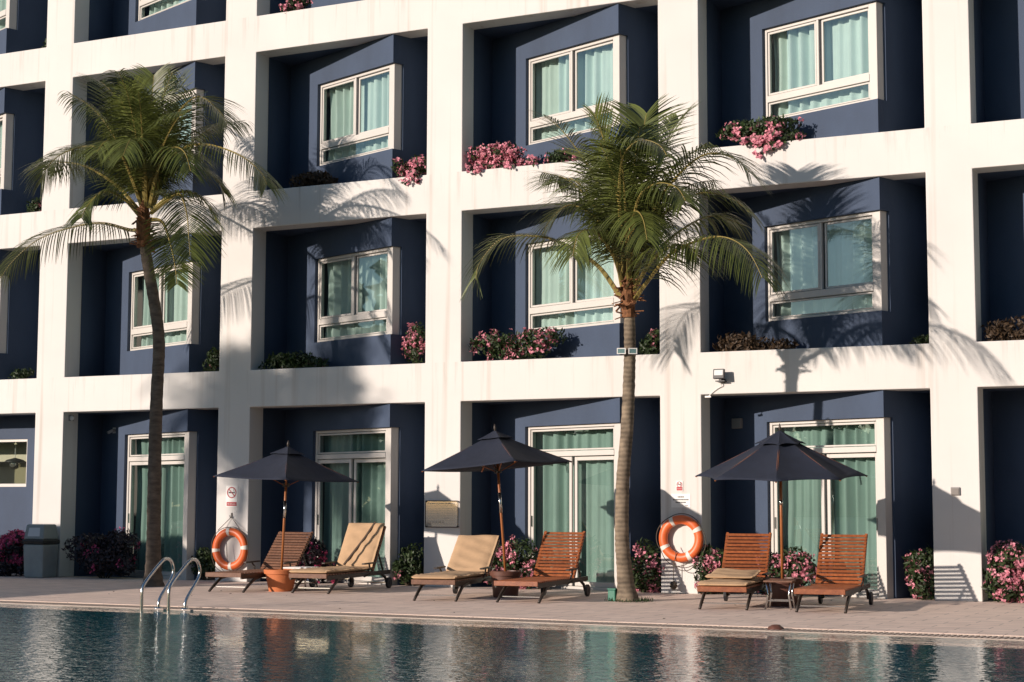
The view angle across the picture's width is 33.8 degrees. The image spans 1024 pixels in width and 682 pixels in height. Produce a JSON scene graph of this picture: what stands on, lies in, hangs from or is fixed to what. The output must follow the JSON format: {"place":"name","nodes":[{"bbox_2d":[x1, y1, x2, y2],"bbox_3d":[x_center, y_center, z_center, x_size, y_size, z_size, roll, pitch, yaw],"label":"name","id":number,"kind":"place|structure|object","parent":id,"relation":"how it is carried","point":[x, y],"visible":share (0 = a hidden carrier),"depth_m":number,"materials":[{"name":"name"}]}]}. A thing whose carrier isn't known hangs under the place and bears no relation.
{"place":"outdoors","nodes":[
{"label":"outdoors","id":0,"kind":"place"},
{"bbox_2d":[0,603,1023,681],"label":"pool water","id":1,"kind":"structure","parent":0,"point":[47,643],"depth_m":15.07,"materials":[{"name":"teal liquid"}]},
{"bbox_2d":[0,573,1023,636],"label":"pool deck","id":2,"kind":"structure","parent":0,"point":[987,617],"depth_m":21.92,"materials":[{"name":"beige stone"}]},
{"bbox_2d":[0,529,24,575],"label":"bougainvillea","id":3,"kind":"object","parent":2,"relation":"on","point":[11,557],"visible":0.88,"depth_m":30.00,"materials":[{"name":"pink plant"}]},
{"bbox_2d":[22,524,59,577],"bbox_3d":[-8.294,3.692,29.708,0.480,0.930,0.442,-3,-6,26],"label":"litter bin","id":4,"kind":"object","parent":2,"relation":"on","point":[40,542],"visible":1,"depth_m":29.55,"materials":[{"name":"grey plastic"}]},
{"bbox_2d":[61,527,140,577],"bbox_3d":[-7.146,3.726,29.508,1.598,0.966,0.821,-3,-6,26],"label":"purple shrub","id":5,"kind":"object","parent":2,"relation":"on","point":[113,553],"visible":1,"depth_m":29.32,"materials":[{"name":"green plant"}]},
{"bbox_2d":[0,62,290,586],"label":"coconut palm","id":6,"kind":"object","parent":2,"relation":"on","point":[145,155],"visible":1,"depth_m":26.57,"materials":[{"name":"green plant"}]},
{"bbox_2d":[140,557,200,610],"bbox_3d":[-4.262,3.393,21.037,0.530,1.375,0.676,-3,-6,26],"label":"pool ladder","id":7,"kind":"object","parent":2,"relation":"on","point":[170,582],"visible":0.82,"depth_m":21.07,"materials":[{"name":"silver metal"}]},
{"bbox_2d":[189,547,215,579],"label":"green shrub","id":8,"kind":"object","parent":2,"relation":"on","point":[205,561],"visible":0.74,"depth_m":28.76,"materials":[{"name":"green plant"}]},
{"bbox_2d":[205,531,315,592],"bbox_3d":[-3.814,3.356,25.749,0.735,0.870,2.105,-2,-6,24],"label":"sun lounger","id":9,"kind":"object","parent":2,"relation":"on","point":[256,574],"visible":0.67,"depth_m":26.26,"materials":[{"name":"brown wood"}]},
{"bbox_2d":[264,569,294,591],"bbox_3d":[-3.451,3.573,25.207,0.518,0.325,0.518,-3,-6,26],"label":"terracotta pot","id":10,"kind":"object","parent":2,"relation":"on","point":[278,580],"visible":0.84,"depth_m":25.02,"materials":[{"name":"orange ceramic"}]},
{"bbox_2d":[213,440,358,569],"bbox_3d":[-3.388,2.587,25.273,1.544,2.201,1.546,-4,-7,38],"label":"parasol","id":11,"kind":"object","parent":10,"relation":"in","point":[287,463],"visible":1,"depth_m":25.14,"materials":[{"name":"black canvas"},{"name":"varnished wood"},{"name":"metal"}]},
{"bbox_2d":[283,566,317,590],"bbox_3d":[-3.207,3.605,25.617,0.420,0.348,0.413,-2,-6,22],"label":"side table","id":12,"kind":"object","parent":2,"relation":"on","point":[298,567],"visible":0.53,"depth_m":25.50,"materials":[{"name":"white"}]},
{"bbox_2d":[284,531,336,582],"bbox_3d":[-3.340,3.608,27.801,1.070,0.948,0.662,-3,-6,26],"label":"purple shrub","id":13,"kind":"object","parent":2,"relation":"on","point":[313,551],"visible":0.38,"depth_m":27.70,"materials":[{"name":"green plant"}]},
{"bbox_2d":[289,526,391,593],"bbox_3d":[-2.572,3.283,25.460,0.735,0.966,2.105,-2,-6,22],"label":"sun lounger","id":14,"kind":"object","parent":2,"relation":"on","point":[349,576],"visible":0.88,"depth_m":25.23,"materials":[{"name":"brown wood"}]},
{"bbox_2d":[289,521,384,572],"bbox_3d":[-2.612,3.089,25.377,0.616,0.733,1.897,-2,-6,22],"label":"lounger cushion","id":15,"kind":"object","parent":14,"relation":"on","point":[360,544],"visible":1,"depth_m":25.97,"materials":[{"name":"beige fabric"}]},
{"bbox_2d":[392,542,423,585],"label":"green shrub","id":16,"kind":"object","parent":2,"relation":"on","point":[401,569],"visible":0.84,"depth_m":26.99,"materials":[{"name":"green plant"}]},
{"bbox_2d":[411,539,499,601],"bbox_3d":[-0.765,3.196,23.648,0.735,0.797,2.132,-1,-6,16],"label":"sun lounger","id":17,"kind":"object","parent":2,"relation":"on","point":[462,582],"visible":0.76,"depth_m":22.88,"materials":[{"name":"brown"}]},
{"bbox_2d":[412,535,498,578],"bbox_3d":[-0.771,3.013,23.642,0.616,0.560,2.094,-1,-6,16],"label":"lounger cushion","id":18,"kind":"object","parent":17,"relation":"on","point":[471,555],"visible":1,"depth_m":24.24,"materials":[{"name":"beige fabric"}]},
{"bbox_2d":[489,570,521,597],"bbox_3d":[-0.090,3.414,23.714,0.458,0.370,0.458,-3,-6,26],"label":"brown pot","id":19,"kind":"object","parent":2,"relation":"on","point":[495,575],"visible":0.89,"depth_m":23.55,"materials":[{"name":"brown ceramic"}]},
{"bbox_2d":[422,424,571,570],"bbox_3d":[-0.205,2.350,23.858,1.554,2.357,1.562,-3,-7,32],"label":"parasol","id":20,"kind":"object","parent":19,"relation":"in","point":[497,452],"visible":1,"depth_m":23.76,"materials":[{"name":"black canvas"},{"name":"orange-brown varnished wood"},{"name":"polished steel"}]},
{"bbox_2d":[0,0,1023,601],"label":"hotel building","id":21,"kind":"structure","parent":2,"relation":"on","point":[886,206],"depth_m":26.89,"materials":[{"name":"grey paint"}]},
{"bbox_2d":[0,275,8,352],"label":"window","id":22,"kind":"structure","parent":21,"relation":"in","point":[3,297],"depth_m":31.18,"materials":[{"name":"beige metal"}]},
{"bbox_2d":[0,113,13,189],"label":"window","id":23,"kind":"structure","parent":21,"relation":"in","point":[6,120],"depth_m":31.47,"materials":[{"name":"beige metal"}]},
{"bbox_2d":[0,0,17,29],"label":"window","id":24,"kind":"structure","parent":21,"relation":"in","point":[8,8],"depth_m":31.75,"materials":[{"name":"beige metal"}]},
{"bbox_2d":[0,439,27,486],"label":"lobby window","id":25,"kind":"structure","parent":21,"relation":"in","point":[2,440],"depth_m":31.57,"materials":[{"name":"beige metal"}]},
{"bbox_2d":[5,442,24,468],"bbox_3d":[-9.441,2.166,32.072,0.400,0.550,0.400,-3,-6,26],"label":"pendant lamp","id":26,"kind":"object","parent":21,"relation":"hanging from","point":[14,463],"visible":0.98,"depth_m":31.97,"materials":[{"name":"black metal"}]},
{"bbox_2d":[8,368,34,378],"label":"ledge plant","id":27,"kind":"object","parent":21,"relation":"on","point":[24,373],"visible":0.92,"depth_m":30.93,"materials":[{"name":"green plant"}]},
{"bbox_2d":[26,196,41,212],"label":"ledge plant","id":28,"kind":"object","parent":21,"relation":"on","point":[35,205],"visible":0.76,"depth_m":31.21,"materials":[{"name":"green plant"}]},
{"bbox_2d":[69,415,74,420],"bbox_3d":[-7.884,1.382,30.270,0.069,0.100,0.120,-3,-6,26],"label":"dome camera","id":29,"kind":"object","parent":21,"relation":"attached to","point":[71,417],"visible":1,"depth_m":30.24,"materials":[{"name":"grey plastic"}]},
{"bbox_2d":[107,428,115,433],"bbox_3d":[-7.276,1.632,30.657,0.078,0.120,0.171,-5,-8,43],"label":"wall spotlight","id":30,"kind":"object","parent":21,"relation":"attached to","point":[113,430],"depth_m":30.64,"materials":[{"name":"grey plastic"}]},
{"bbox_2d":[125,431,196,579],"bbox_3d":[-6.174,2.893,29.719,0.394,2.535,2.098,5,-8,-43],"label":"glass door","id":31,"kind":"structure","parent":21,"relation":"in","point":[179,449],"depth_m":29.64,"materials":[{"name":"glass"}]},
{"bbox_2d":[138,0,189,20],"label":"window","id":32,"kind":"structure","parent":21,"relation":"in","point":[155,6],"depth_m":31.06,"materials":[{"name":"beige metal"}]},
{"bbox_2d":[130,261,200,350],"bbox_3d":[-6.146,-0.566,30.064,2.070,1.600,0.289,-6,-8,47],"label":"window","id":33,"kind":"structure","parent":21,"relation":"in","point":[180,309],"depth_m":30.00,"materials":[{"name":"glass"}]},
{"bbox_2d":[137,89,203,178],"bbox_3d":[-6.138,-3.604,30.359,2.070,1.600,0.289,-6,-8,47],"label":"window","id":34,"kind":"structure","parent":21,"relation":"in","point":[197,90],"depth_m":29.64,"materials":[{"name":"beige metal"}]},
{"bbox_2d":[202,347,219,371],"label":"ledge plant","id":35,"kind":"object","parent":21,"relation":"on","point":[213,361],"visible":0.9,"depth_m":28.95,"materials":[{"name":"green plant"}]},
{"bbox_2d":[226,486,237,506],"bbox_3d":[-4.710,2.612,28.367,0.235,0.360,0.014,-3,-6,26],"label":"no smoking sign","id":36,"kind":"object","parent":21,"relation":"attached to","point":[231,496],"visible":1,"depth_m":28.36,"materials":[{"name":"white plastic"}]},
{"bbox_2d":[258,350,328,369],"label":"ledge plant","id":37,"kind":"object","parent":21,"relation":"on","point":[281,360],"visible":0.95,"depth_m":28.31,"materials":[{"name":"green plant"}]},
{"bbox_2d":[278,0,312,11],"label":"bougainvillea","id":38,"kind":"object","parent":21,"relation":"on","point":[291,5],"visible":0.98,"depth_m":28.74,"materials":[{"name":"pink plant"}]},
{"bbox_2d":[289,169,337,187],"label":"dry shrub","id":39,"kind":"object","parent":21,"relation":"on","point":[310,178],"visible":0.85,"depth_m":28.44,"materials":[{"name":"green plant"}]},
{"bbox_2d":[314,427,398,584],"bbox_3d":[-2.551,2.736,28.006,2.090,2.535,0.325,-6,-8,47],"label":"glass door","id":40,"kind":"structure","parent":21,"relation":"in","point":[368,456],"depth_m":27.99,"materials":[{"name":"glass"}]},
{"bbox_2d":[317,246,399,341],"bbox_3d":[-2.551,-0.725,28.319,2.070,1.600,0.281,-6,-8,47],"label":"window","id":41,"kind":"structure","parent":21,"relation":"in","point":[364,287],"depth_m":28.28,"materials":[{"name":"glass"}]},
{"bbox_2d":[320,63,401,165],"bbox_3d":[-2.544,-3.764,28.614,2.070,1.600,0.281,-6,-8,47],"label":"window","id":42,"kind":"structure","parent":21,"relation":"in","point":[366,107],"depth_m":28.58,"materials":[{"name":"beige metal"}]},
{"bbox_2d":[391,154,426,185],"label":"bougainvillea","id":43,"kind":"object","parent":21,"relation":"on","point":[416,166],"visible":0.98,"depth_m":27.42,"materials":[{"name":"pink plant"}]},
{"bbox_2d":[400,321,425,363],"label":"bougainvillea","id":44,"kind":"object","parent":21,"relation":"on","point":[414,344],"visible":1,"depth_m":27.25,"materials":[{"name":"pink plant"}]},
{"bbox_2d":[425,500,458,527],"bbox_3d":[-1.102,2.725,26.577,0.594,0.424,0.042,-3,-6,26],"label":"acrylic board","id":45,"kind":"object","parent":21,"relation":"attached to","point":[457,526],"visible":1,"depth_m":26.58,"materials":[{"name":"clear plastic"}]},
{"bbox_2d":[464,140,543,173],"bbox_3d":[-0.173,-2.896,26.889,1.465,0.594,0.683,-3,-6,26],"label":"bougainvillea","id":46,"kind":"object","parent":21,"relation":"on","point":[499,155],"visible":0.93,"depth_m":26.78,"materials":[{"name":"pink plant"}]},
{"bbox_2d":[469,326,567,360],"bbox_3d":[0.088,0.100,26.448,1.754,0.644,0.568,-3,-6,26],"label":"bougainvillea","id":47,"kind":"object","parent":21,"relation":"on","point":[506,347],"visible":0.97,"depth_m":26.36,"materials":[{"name":"pink plant"}]},
{"bbox_2d":[544,148,579,163],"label":"ledge plant","id":48,"kind":"object","parent":21,"relation":"on","point":[554,157],"visible":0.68,"depth_m":26.37,"materials":[{"name":"green plant"}]},
{"bbox_2d":[528,423,620,590],"bbox_3d":[1.050,2.577,26.266,2.090,2.535,0.408,-5,-8,44],"label":"glass door","id":49,"kind":"structure","parent":21,"relation":"in","point":[581,499],"depth_m":26.25,"materials":[{"name":"glass"}]},
{"bbox_2d":[528,235,623,331],"bbox_3d":[1.038,-0.886,26.567,2.071,1.600,0.336,-5,-8,44],"label":"window","id":50,"kind":"structure","parent":21,"relation":"in","point":[571,297],"depth_m":26.67,"materials":[{"name":"glass"}]},
{"bbox_2d":[528,34,626,144],"bbox_3d":[1.046,-3.924,26.862,2.071,1.600,0.336,-5,-8,44],"label":"window","id":51,"kind":"structure","parent":21,"relation":"in","point":[569,79],"depth_m":26.87,"materials":[{"name":"beige metal"}]},
{"bbox_2d":[638,328,659,354],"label":"ledge plant","id":52,"kind":"object","parent":21,"relation":"on","point":[651,345],"visible":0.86,"depth_m":25.45,"materials":[{"name":"green plant"}]},
{"bbox_2d":[676,481,682,490],"bbox_3d":[2.471,2.140,24.903,0.105,0.150,0.014,-3,-6,26],"label":"no smoking sign","id":53,"kind":"object","parent":21,"relation":"attached to","point":[679,485],"visible":1,"depth_m":24.90,"materials":[{"name":"white plastic"}]},
{"bbox_2d":[656,513,705,589],"bbox_3d":[2.474,3.080,24.720,0.779,1.112,0.205,-3,-6,26],"label":"life ring","id":54,"kind":"object","parent":21,"relation":"hanging from","point":[693,552],"visible":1,"depth_m":24.69,"materials":[{"name":"orange plastic"}]},
{"bbox_2d":[671,494,690,507],"bbox_3d":[2.490,2.353,24.877,0.300,0.200,0.008,-3,-6,26],"label":"paper notice","id":55,"kind":"object","parent":21,"relation":"attached to","point":[680,500],"visible":1,"depth_m":24.87,"materials":[{"name":"white paper"}]},
{"bbox_2d":[705,369,726,397],"bbox_3d":[2.968,0.618,24.720,0.345,0.407,0.176,-3,-6,26],"label":"floodlight","id":56,"kind":"object","parent":21,"relation":"attached to","point":[719,374],"visible":1,"depth_m":24.64,"materials":[{"name":"white plastic"}]},
{"bbox_2d":[732,418,742,428],"bbox_3d":[3.414,1.250,25.602,0.056,0.150,0.180,5,-8,-43],"label":"vent cover","id":57,"kind":"object","parent":21,"relation":"attached to","point":[737,422],"visible":1,"depth_m":25.56,"materials":[{"name":"grey plastic"}]},
{"bbox_2d":[712,330,798,351],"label":"dry shrub","id":58,"kind":"object","parent":21,"relation":"on","point":[742,341],"visible":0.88,"depth_m":24.84,"materials":[{"name":"brown plant"}]},
{"bbox_2d":[715,114,806,158],"bbox_3d":[3.708,-2.987,24.976,1.411,0.696,0.679,-3,-6,26],"label":"bougainvillea","id":59,"kind":"object","parent":21,"relation":"on","point":[767,132],"visible":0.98,"depth_m":24.79,"materials":[{"name":"pink plant"}]},
{"bbox_2d":[765,2,883,118],"bbox_3d":[4.653,-4.083,25.131,2.070,1.600,0.289,-6,-8,47],"label":"window","id":60,"kind":"structure","parent":21,"relation":"in","point":[835,59],"depth_m":25.09,"materials":[{"name":"beige metal"}]},
{"bbox_2d":[767,210,887,320],"bbox_3d":[4.645,-1.044,24.837,2.070,1.600,0.289,-6,-8,47],"label":"window","id":61,"kind":"structure","parent":21,"relation":"in","point":[833,265],"depth_m":24.80,"materials":[{"name":"glass"}]},
{"bbox_2d":[769,417,893,598],"bbox_3d":[4.617,2.414,24.492,0.394,2.535,2.098,5,-8,-43],"label":"glass door","id":62,"kind":"structure","parent":21,"relation":"in","point":[811,508],"depth_m":24.39,"materials":[{"name":"glass"}]},
{"bbox_2d":[909,334,928,343],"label":"ledge plant","id":63,"kind":"object","parent":21,"relation":"on","point":[922,339],"visible":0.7,"depth_m":23.79,"materials":[{"name":"green plant"}]},
{"bbox_2d":[951,487,959,494],"bbox_3d":[6.076,2.058,23.137,0.120,0.110,0.037,-3,-6,26],"label":"socket box","id":64,"kind":"object","parent":21,"relation":"attached to","point":[955,490],"visible":1,"depth_m":23.12,"materials":[{"name":"grey plastic"}]},
{"bbox_2d":[981,315,1023,340],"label":"dry shrub","id":65,"kind":"object","parent":21,"relation":"on","point":[1006,331],"visible":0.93,"depth_m":23.17,"materials":[{"name":"brown plant"}]},
{"bbox_3d":[-4.718,2.924,28.310,0.024,0.081,0.066,-3,-6,26],"label":"wall hook","id":66,"kind":"object","parent":21,"relation":"attached to","visible":0},
{"bbox_2d":[211,517,248,570],"bbox_3d":[-4.708,3.404,28.217,0.759,0.925,0.124,-3,-6,26],"label":"life ring","id":67,"kind":"object","parent":66,"relation":"hanging from","point":[220,561],"visible":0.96,"depth_m":28.16,"materials":[{"name":"orange plastic"}]},
{"bbox_2d":[485,534,547,588],"bbox_3d":[-0.012,3.454,26.111,1.275,0.931,0.678,-3,-6,26],"label":"bougainvillea","id":68,"kind":"object","parent":2,"relation":"on","point":[515,560],"visible":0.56,"depth_m":25.92,"materials":[{"name":"pink plant"}]},
{"bbox_2d":[494,531,589,603],"bbox_3d":[0.424,3.099,23.274,0.735,0.925,2.105,-2,-6,21],"label":"sun lounger","id":69,"kind":"object","parent":2,"relation":"on","point":[544,582],"visible":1,"depth_m":23.79,"materials":[{"name":"brown wood"}]},
{"bbox_2d":[607,588,616,600],"bbox_3d":[1.368,3.433,22.843,0.124,0.172,0.134,-3,-6,26],"label":"cable box","id":70,"kind":"object","parent":2,"relation":"on","point":[612,592],"visible":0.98,"depth_m":22.79,"materials":[{"name":"green plastic"}]},
{"bbox_2d":[460,92,788,601],"bbox_3d":[1.585,0.064,22.662,4.997,6.980,3.156,-3,-6,26],"label":"coconut palm","id":71,"kind":"object","parent":2,"relation":"on","point":[627,218],"visible":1,"depth_m":22.74,"materials":[{"name":"green plant"}]},
{"bbox_2d":[617,348,625,353],"bbox_3d":[1.478,0.141,22.791,0.119,0.082,0.135,0,-6,6],"label":"palm floodlight","id":72,"kind":"object","parent":71,"relation":"attached to","point":[621,350],"visible":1,"depth_m":22.73,"materials":[{"name":"grey plastic"}]},
{"bbox_2d":[628,348,636,353],"bbox_3d":[1.613,0.141,22.720,0.119,0.082,0.135,1,-6,-8],"label":"palm floodlight","id":73,"kind":"object","parent":71,"relation":"attached to","point":[632,350],"visible":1,"depth_m":22.66,"materials":[{"name":"grey plastic"}]},
{"bbox_2d":[604,596,653,602],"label":"grass","id":74,"kind":"structure","parent":2,"relation":"on","point":[645,599],"depth_m":22.64,"materials":[{"name":"green plant"}]},
{"bbox_2d":[631,538,664,592],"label":"bougainvillea","id":75,"kind":"object","parent":2,"relation":"on","point":[646,566],"visible":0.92,"depth_m":25.05,"materials":[{"name":"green plant"}]},
{"bbox_2d":[692,543,729,594],"bbox_3d":[2.937,3.360,24.651,0.614,0.835,0.583,-3,-6,26],"label":"bougainvillea","id":76,"kind":"object","parent":2,"relation":"on","point":[711,561],"visible":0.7,"depth_m":24.55,"materials":[{"name":"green plant"}]},
{"bbox_2d":[697,532,771,609],"bbox_3d":[2.923,2.971,21.925,0.735,0.934,2.105,-2,-6,18],"label":"sun lounger","id":77,"kind":"object","parent":2,"relation":"on","point":[750,590],"visible":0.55,"depth_m":22.54,"materials":[{"name":"brown wood"}]},
{"bbox_2d":[697,568,763,585],"bbox_3d":[2.821,3.016,21.613,0.620,0.181,1.470,-2,-6,18],"label":"lounger cushion","id":78,"kind":"object","parent":77,"relation":"on","point":[728,577],"visible":0.98,"depth_m":21.44,"materials":[{"name":"beige fabric"}]},
{"bbox_2d":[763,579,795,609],"bbox_3d":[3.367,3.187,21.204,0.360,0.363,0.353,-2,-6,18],"label":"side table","id":79,"kind":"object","parent":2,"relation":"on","point":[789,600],"visible":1,"depth_m":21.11,"materials":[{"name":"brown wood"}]},
{"bbox_2d":[763,577,801,606],"bbox_3d":[3.502,3.247,21.841,0.498,0.360,0.498,-3,-6,26],"label":"side table","id":80,"kind":"object","parent":2,"relation":"on","point":[779,590],"visible":0.62,"depth_m":21.66,"materials":[{"name":"brown wood"}]},
{"bbox_2d":[695,423,867,578],"bbox_3d":[3.481,2.206,21.837,2.052,2.275,2.046,-4,-7,34],"label":"parasol","id":81,"kind":"object","parent":80,"relation":"in","point":[779,456],"visible":1,"depth_m":21.46,"materials":[{"name":"black fabric"}]},
{"bbox_2d":[756,546,816,594],"bbox_3d":[3.865,3.332,24.015,1.010,0.845,0.632,-3,-6,26],"label":"bougainvillea","id":82,"kind":"object","parent":2,"relation":"on","point":[800,564],"visible":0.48,"depth_m":23.88,"materials":[{"name":"pink plant"}]},
{"bbox_2d":[794,533,872,613],"bbox_3d":[4.070,2.920,21.374,0.735,0.934,2.105,-2,-6,20],"label":"sun lounger","id":83,"kind":"object","parent":2,"relation":"on","point":[820,588],"visible":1,"depth_m":21.91,"materials":[{"name":"brown wood"}]},
{"bbox_2d":[901,544,934,599],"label":"bougainvillea","id":84,"kind":"object","parent":2,"relation":"on","point":[919,569],"visible":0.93,"depth_m":23.34,"materials":[{"name":"green plant"}]},
{"bbox_2d":[981,539,1023,602],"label":"bougainvillea","id":85,"kind":"object","parent":2,"relation":"on","point":[1005,571],"visible":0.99,"depth_m":22.67,"materials":[{"name":"pink plant"}]},
{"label":"pool basin","id":86,"kind":"structure","parent":0,"visible":0},
{"bbox_2d":[0,600,1023,640],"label":"pool edge","id":87,"kind":"object","parent":86,"relation":"on","point":[576,622],"visible":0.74,"depth_m":18.92,"materials":[{"name":"stone"}]},
{"bbox_2d":[767,624,783,629],"bbox_3d":[2.790,3.025,17.830,0.183,0.062,0.146,-3,-6,26],"label":"dried husk","id":88,"kind":"object","parent":87,"relation":"on","point":[775,627],"visible":1,"depth_m":17.79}
]}

